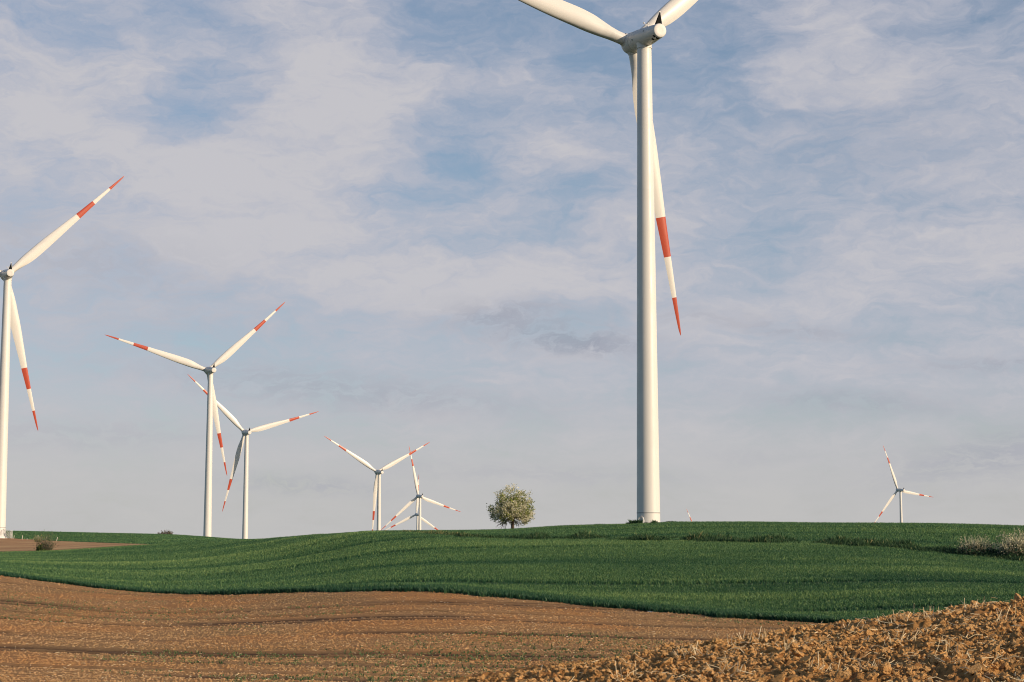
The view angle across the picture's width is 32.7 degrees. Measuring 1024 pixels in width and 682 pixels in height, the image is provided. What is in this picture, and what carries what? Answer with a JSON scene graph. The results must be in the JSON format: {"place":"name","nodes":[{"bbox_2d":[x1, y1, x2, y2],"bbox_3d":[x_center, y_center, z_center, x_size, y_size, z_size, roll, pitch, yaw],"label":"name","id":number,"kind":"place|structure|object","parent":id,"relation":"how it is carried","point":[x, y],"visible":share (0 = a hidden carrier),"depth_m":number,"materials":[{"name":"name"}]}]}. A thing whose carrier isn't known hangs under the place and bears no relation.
{"place":"outdoors","nodes":[
{"label":"outdoors","id":0,"kind":"place"},
{"bbox_2d":[0,538,144,551],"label":"soil patch","id":1,"kind":"object","parent":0,"point":[9,544],"visible":0.67,"depth_m":392.16,"materials":[{"name":"brown soil"}]},
{"bbox_2d":[0,176,123,537],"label":"wind turbine","id":2,"kind":"object","parent":1,"relation":"on","point":[10,318],"visible":1,"depth_m":502.60,"materials":[{"name":"white paint"}]},
{"bbox_2d":[0,575,817,681],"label":"tilled field","id":3,"kind":"structure","parent":0,"point":[319,619],"depth_m":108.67,"materials":[{"name":"soil"}]},
{"bbox_2d":[1,587,795,681],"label":"old straw","id":4,"kind":"object","parent":3,"relation":"on","point":[337,640],"visible":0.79,"depth_m":98.12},
{"bbox_2d":[0,590,809,681],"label":"weed seedlings","id":5,"kind":"object","parent":3,"relation":"on","point":[403,674],"visible":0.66,"depth_m":90.56,"materials":[{"name":"green plant"}]},
{"bbox_2d":[0,571,876,622],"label":"field edge grass","id":6,"kind":"structure","parent":3,"relation":"on","point":[482,591],"depth_m":136.46,"materials":[{"name":"green plant"}]},
{"bbox_2d":[6,525,1017,593],"bbox_3d":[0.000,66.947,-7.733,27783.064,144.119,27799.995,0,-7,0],"label":"distant fields","id":7,"kind":"structure","parent":0,"point":[274,593],"depth_m":487.91,"materials":[{"name":"green soil"}]},
{"bbox_2d":[6,530,360,543],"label":"distant crop","id":8,"kind":"object","parent":7,"relation":"on","point":[157,538],"visible":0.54,"depth_m":493.79,"materials":[{"name":"green plant"}]},
{"bbox_2d":[106,302,284,536],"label":"wind turbine","id":9,"kind":"object","parent":7,"relation":"on","point":[212,407],"visible":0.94,"depth_m":745.00,"materials":[{"name":"white paint"}]},
{"bbox_2d":[189,375,318,538],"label":"wind turbine","id":10,"kind":"object","parent":7,"relation":"on","point":[235,422],"visible":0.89,"depth_m":987.48,"materials":[{"name":"white paint"}]},
{"bbox_2d":[326,437,428,529],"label":"wind turbine","id":11,"kind":"object","parent":7,"relation":"on","point":[377,488],"visible":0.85,"depth_m":1221.70,"materials":[{"name":"white paint"}]},
{"bbox_2d":[386,477,437,529],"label":"wind turbine","id":12,"kind":"object","parent":7,"relation":"on","point":[416,514],"visible":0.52,"depth_m":2009.73,"materials":[{"name":"white paint"}]},
{"bbox_2d":[381,447,459,529],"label":"wind turbine","id":13,"kind":"object","parent":7,"relation":"on","point":[408,504],"visible":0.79,"depth_m":1576.73,"materials":[{"name":"white paint"}]},
{"bbox_2d":[486,483,535,528],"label":"blossoming tree","id":14,"kind":"object","parent":7,"relation":"on","point":[510,509],"visible":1,"depth_m":249.02,"materials":[{"name":"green plant"}]},
{"bbox_2d":[518,0,697,522],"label":"wind turbine","id":15,"kind":"object","parent":7,"relation":"on","point":[636,45],"visible":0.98,"depth_m":264.80,"materials":[{"name":"white paint"}]},
{"bbox_2d":[628,519,642,523],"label":"weed clump","id":16,"kind":"object","parent":7,"relation":"on","point":[636,522],"visible":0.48,"depth_m":233.91,"materials":[{"name":"green plant"}]},
{"bbox_2d":[874,446,930,522],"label":"wind turbine","id":17,"kind":"object","parent":7,"relation":"on","point":[900,491],"visible":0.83,"depth_m":1707.87,"materials":[{"name":"white paint"}]},
{"bbox_2d":[944,534,999,556],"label":"dry shrub","id":18,"kind":"object","parent":7,"relation":"on","point":[971,549],"visible":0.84,"depth_m":171.19,"materials":[{"name":"beige plant"}]},
{"bbox_2d":[985,527,1023,557],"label":"flowering bush","id":19,"kind":"object","parent":7,"relation":"on","point":[1013,547],"visible":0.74,"depth_m":169.58,"materials":[{"name":"white plant"}]},
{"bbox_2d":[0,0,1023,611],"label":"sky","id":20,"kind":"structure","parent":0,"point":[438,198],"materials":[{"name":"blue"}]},
{"bbox_2d":[0,531,1023,622],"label":"wheat field","id":21,"kind":"structure","parent":0,"point":[637,584],"depth_m":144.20,"materials":[{"name":"green plant"}]},
{"bbox_2d":[34,543,45,550],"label":"ivy bush","id":22,"kind":"object","parent":21,"relation":"on","point":[39,547],"visible":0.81,"depth_m":313.80,"materials":[{"name":"green plant"}]},
{"bbox_2d":[33,531,60,550],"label":"bare bush","id":23,"kind":"object","parent":21,"relation":"on","point":[46,545],"visible":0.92,"depth_m":314.77,"materials":[{"name":"brown plant"}]},
{"bbox_2d":[359,521,1023,554],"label":"crest crop","id":24,"kind":"object","parent":21,"relation":"on","point":[951,533],"visible":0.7,"depth_m":206.64,"materials":[{"name":"green plant"}]},
{"bbox_2d":[391,529,1023,560],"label":"margin weeds","id":25,"kind":"object","parent":21,"relation":"on","point":[862,542],"visible":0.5,"depth_m":184.63,"materials":[{"name":"green plant"}]},
{"bbox_2d":[411,593,1023,681],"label":"soil","id":26,"kind":"structure","parent":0,"point":[943,671],"depth_m":22.90,"materials":[{"name":"soil"}]},
{"bbox_2d":[541,597,1023,681],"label":"loose straw","id":27,"kind":"object","parent":26,"relation":"on","point":[1017,678],"visible":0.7,"depth_m":22.28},
{"bbox_2d":[611,597,1015,678],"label":"stubble tufts","id":28,"kind":"object","parent":26,"relation":"on","point":[765,635],"visible":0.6,"depth_m":24.01,"materials":[{"name":"plant"}]}
]}

